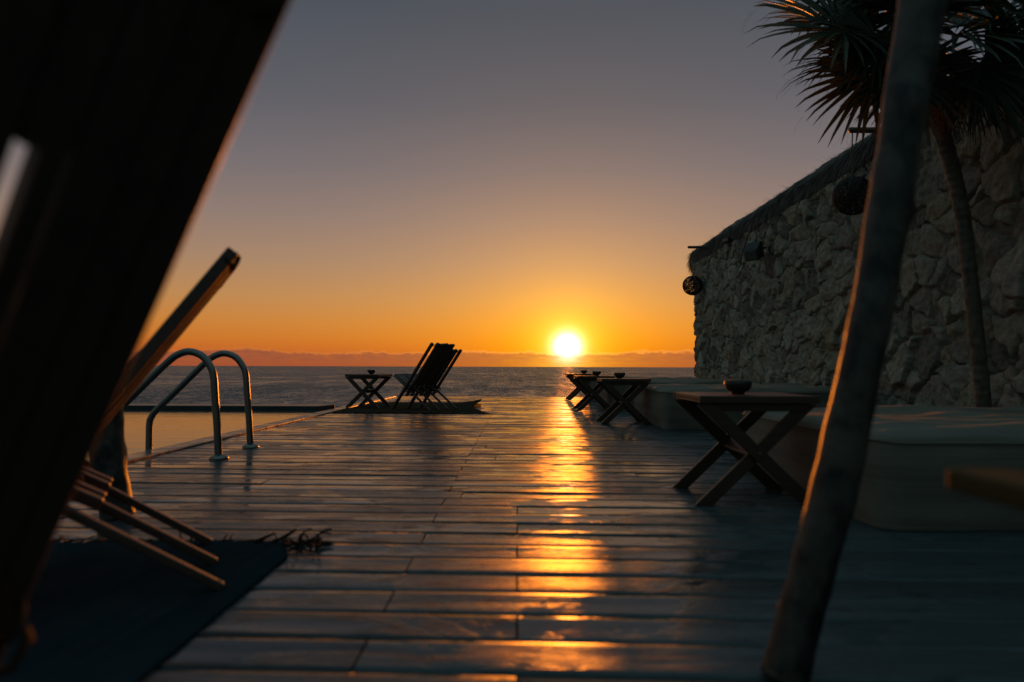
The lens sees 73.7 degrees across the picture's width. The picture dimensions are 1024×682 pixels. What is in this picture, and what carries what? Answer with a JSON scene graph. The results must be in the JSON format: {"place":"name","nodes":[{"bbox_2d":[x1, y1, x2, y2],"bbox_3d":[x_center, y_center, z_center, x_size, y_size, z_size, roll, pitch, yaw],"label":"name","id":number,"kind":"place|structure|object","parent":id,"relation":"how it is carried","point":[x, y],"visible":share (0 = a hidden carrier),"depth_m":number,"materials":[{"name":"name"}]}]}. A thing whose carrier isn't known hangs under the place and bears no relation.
{"place":"outdoors","nodes":[
{"label":"outdoors","id":0,"kind":"place"},
{"bbox_2d":[90,404,135,520],"bbox_3d":[-1.526,-0.505,2.519,0.325,2.318,0.159,0,-2,0],"label":"fabric","id":1,"kind":"object","parent":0,"point":[109,456],"visible":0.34,"depth_m":2.44,"materials":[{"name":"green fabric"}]},
{"bbox_2d":[130,366,694,407],"bbox_3d":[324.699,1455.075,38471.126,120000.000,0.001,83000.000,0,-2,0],"label":"sea","id":2,"kind":"structure","parent":0,"point":[302,385],"depth_m":125.45,"materials":[{"name":"blue liquid"}]},
{"bbox_2d":[0,0,1021,366],"label":"sky","id":3,"kind":"structure","parent":0,"point":[508,183],"materials":[{"name":"orange"}]},
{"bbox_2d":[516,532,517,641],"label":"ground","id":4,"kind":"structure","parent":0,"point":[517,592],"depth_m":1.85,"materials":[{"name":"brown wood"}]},
{"bbox_2d":[54,396,1023,681],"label":"deck","id":5,"kind":"structure","parent":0,"point":[630,564],"depth_m":1.92,"materials":[{"name":"brown wood"}]},
{"bbox_2d":[0,528,333,681],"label":"rug","id":6,"kind":"object","parent":5,"relation":"on","point":[98,610],"visible":0.81,"depth_m":1.56,"materials":[{"name":"fabric"}]},
{"bbox_2d":[0,0,291,676],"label":"slatted chair","id":7,"kind":"object","parent":6,"relation":"on","point":[119,119],"visible":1,"depth_m":0.55,"materials":[{"name":"brown wood"}]},
{"bbox_2d":[64,247,240,590],"bbox_3d":[-1.094,0.189,1.741,0.716,0.838,0.609,1,-2,-27],"label":"slatted chair","id":8,"kind":"object","parent":6,"relation":"on","point":[93,488],"visible":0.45,"depth_m":1.63,"materials":[{"name":"brown wood"}]},
{"bbox_2d":[123,348,258,459],"bbox_3d":[-2.080,0.879,4.308,0.812,1.655,0.670,0,-2,0],"label":"pool ladder","id":9,"kind":"object","parent":5,"relation":"attached to","point":[157,371],"visible":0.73,"depth_m":4.06,"materials":[{"name":"silver metal"}]},
{"bbox_2d":[331,399,492,413],"bbox_3d":[-1.171,0.850,9.170,1.919,0.082,2.473,0,-2,0],"label":"rug","id":10,"kind":"object","parent":5,"relation":"on","point":[462,407],"visible":0.87,"depth_m":8.76,"materials":[{"name":"black fabric"}]},
{"bbox_2d":[345,374,391,407],"bbox_3d":[-1.909,0.659,9.098,0.494,0.436,0.460,0,-2,12],"label":"folding table","id":11,"kind":"object","parent":10,"relation":"on","point":[370,389],"visible":1,"depth_m":8.92,"materials":[{"name":"brown wood"}]},
{"bbox_2d":[367,370,375,373],"bbox_3d":[-1.878,0.414,9.127,0.111,0.056,0.111,0,-2,0],"label":"bowl","id":12,"kind":"object","parent":11,"relation":"on","point":[371,371],"visible":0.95,"depth_m":9.09,"materials":[{"name":"black ceramic"}]},
{"bbox_2d":[391,343,461,410],"bbox_3d":[-1.072,0.451,8.669,0.776,0.837,0.618,-1,-3,37],"label":"slatted chair","id":13,"kind":"object","parent":10,"relation":"on","point":[424,381],"visible":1,"depth_m":8.58,"materials":[{"name":"brown wood"}]},
{"bbox_2d":[565,373,594,399],"bbox_3d":[1.140,0.763,11.390,0.494,0.436,0.460,0,-2,-1],"label":"folding table","id":14,"kind":"object","parent":5,"relation":"on","point":[574,392],"visible":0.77,"depth_m":11.19,"materials":[{"name":"brown wood"}]},
{"bbox_2d":[572,375,614,410],"bbox_3d":[1.038,0.663,8.733,0.494,0.436,0.460,0,-2,-2],"label":"folding table","id":15,"kind":"object","parent":5,"relation":"on","point":[588,398],"visible":0.75,"depth_m":8.53,"materials":[{"name":"brown wood"}]},
{"bbox_2d":[592,371,600,375],"bbox_3d":[1.084,0.416,8.742,0.111,0.056,0.111,0,-2,0],"label":"bowl","id":16,"kind":"object","parent":15,"relation":"on","point":[596,373],"visible":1,"depth_m":8.70,"materials":[{"name":"black ceramic"}]},
{"bbox_2d":[596,378,651,424],"bbox_3d":[1.096,0.588,6.749,0.494,0.436,0.460,0,-2,0],"label":"folding table","id":17,"kind":"object","parent":5,"relation":"on","point":[622,402],"visible":1,"depth_m":6.55,"materials":[{"name":"brown wood"}]},
{"bbox_2d":[614,373,624,377],"bbox_3d":[1.062,0.341,6.738,0.111,0.056,0.111,0,-2,0],"label":"bowl","id":18,"kind":"object","parent":17,"relation":"on","point":[619,375],"visible":1,"depth_m":6.70,"materials":[{"name":"black ceramic"}]},
{"bbox_2d":[585,376,705,400],"bbox_3d":[2.254,0.802,11.659,1.956,0.386,1.437,0,-2,0],"label":"daybed","id":19,"kind":"object","parent":5,"relation":"on","point":[592,384],"visible":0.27,"depth_m":11.34,"materials":[{"name":"grey fabric"}]},
{"bbox_2d":[596,378,762,410],"bbox_3d":[2.219,0.711,9.371,1.996,0.396,1.520,0,-2,0],"label":"daybed","id":20,"kind":"object","parent":5,"relation":"on","point":[607,397],"visible":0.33,"depth_m":8.67,"materials":[{"name":"grey fabric"}]},
{"bbox_2d":[634,383,832,429],"bbox_3d":[2.261,0.616,6.750,1.871,0.387,1.555,0,-2,0],"label":"daybed","id":21,"kind":"object","parent":5,"relation":"on","point":[658,405],"visible":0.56,"depth_m":6.03,"materials":[{"name":"grey fabric"}]},
{"bbox_2d":[672,392,818,506],"bbox_3d":[0.976,0.443,2.907,0.494,0.436,0.460,0,-2,0],"label":"folding table","id":22,"kind":"object","parent":5,"relation":"on","point":[742,447],"visible":0.96,"depth_m":2.71,"materials":[{"name":"brown wood"}]},
{"bbox_2d":[724,380,751,393],"bbox_3d":[0.946,0.194,2.857,0.111,0.056,0.111,0,-2,0],"label":"bowl","id":23,"kind":"object","parent":22,"relation":"on","point":[737,386],"visible":1,"depth_m":2.82,"materials":[{"name":"black ceramic"}]},
{"bbox_2d":[686,60,1023,407],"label":"thatched building","id":24,"kind":"structure","parent":5,"relation":"on","point":[778,312],"depth_m":6.17,"materials":[{"name":"stone"}]},
{"bbox_2d":[682,250,702,294],"bbox_3d":[3.181,-1.200,12.028,0.351,0.798,0.352,0,-2,0],"label":"hanging lantern","id":25,"kind":"object","parent":24,"relation":"hanging from","point":[688,282],"visible":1,"depth_m":11.93,"materials":[{"name":"black wicker"}]},
{"bbox_2d":[722,238,733,246],"bbox_3d":[3.334,-1.520,10.526,0.124,0.117,0.160,1,-2,-19],"label":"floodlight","id":26,"kind":"object","parent":24,"relation":"attached to","point":[726,240],"visible":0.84,"depth_m":10.49,"materials":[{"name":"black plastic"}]},
{"bbox_2d":[744,216,765,261],"bbox_3d":[3.163,-1.338,8.868,0.352,0.559,0.200,-16,8,-37],"label":"hanging lantern","id":27,"kind":"object","parent":24,"relation":"attached to","point":[753,251],"depth_m":8.79,"materials":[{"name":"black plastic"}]},
{"bbox_2d":[832,133,869,215],"bbox_3d":[3.112,-1.529,6.237,0.351,0.763,0.352,0,-2,0],"label":"hanging lantern","id":28,"kind":"object","parent":24,"relation":"hanging from","point":[854,199],"visible":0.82,"depth_m":6.15,"materials":[{"name":"wicker"}]},
{"bbox_2d":[761,0,948,681],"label":"leaning pole","id":29,"kind":"object","parent":5,"relation":"on","point":[826,519],"visible":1,"depth_m":1.21,"materials":[{"name":"brown wood"}]},
{"bbox_2d":[742,0,1023,407],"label":"palm tree","id":30,"kind":"object","parent":5,"relation":"on","point":[854,37],"visible":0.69,"depth_m":4.12,"materials":[{"name":"green plant"}]},
{"bbox_2d":[742,405,1023,530],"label":"daybed","id":31,"kind":"object","parent":5,"relation":"on","point":[915,453],"visible":0.65,"depth_m":2.32,"materials":[{"name":"grey fabric"}]},
{"bbox_2d":[947,468,1023,510],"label":"wooden table","id":32,"kind":"object","parent":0,"point":[1003,486],"visible":1,"depth_m":0.69,"materials":[{"name":"brown wood"}]},
{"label":"pool basin","id":33,"kind":"structure","parent":0,"visible":0},
{"bbox_2d":[89,410,323,460],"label":"pool water","id":34,"kind":"structure","parent":33,"relation":"in","point":[171,427],"depth_m":6.45,"materials":[{"name":"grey liquid"}]},
{"bbox_2d":[124,404,334,409],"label":"pool edge wall","id":35,"kind":"structure","parent":33,"relation":"attached to","point":[235,406],"depth_m":8.43,"materials":[{"name":"stone"}]},
{"bbox_2d":[128,396,395,463],"bbox_3d":[-2.240,0.739,4.705,0.147,0.064,15.418,0,-2,0],"label":"pool coping","id":36,"kind":"object","parent":33,"relation":"on","point":[142,455],"visible":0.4,"depth_m":5.20,"materials":[{"name":"stone"}]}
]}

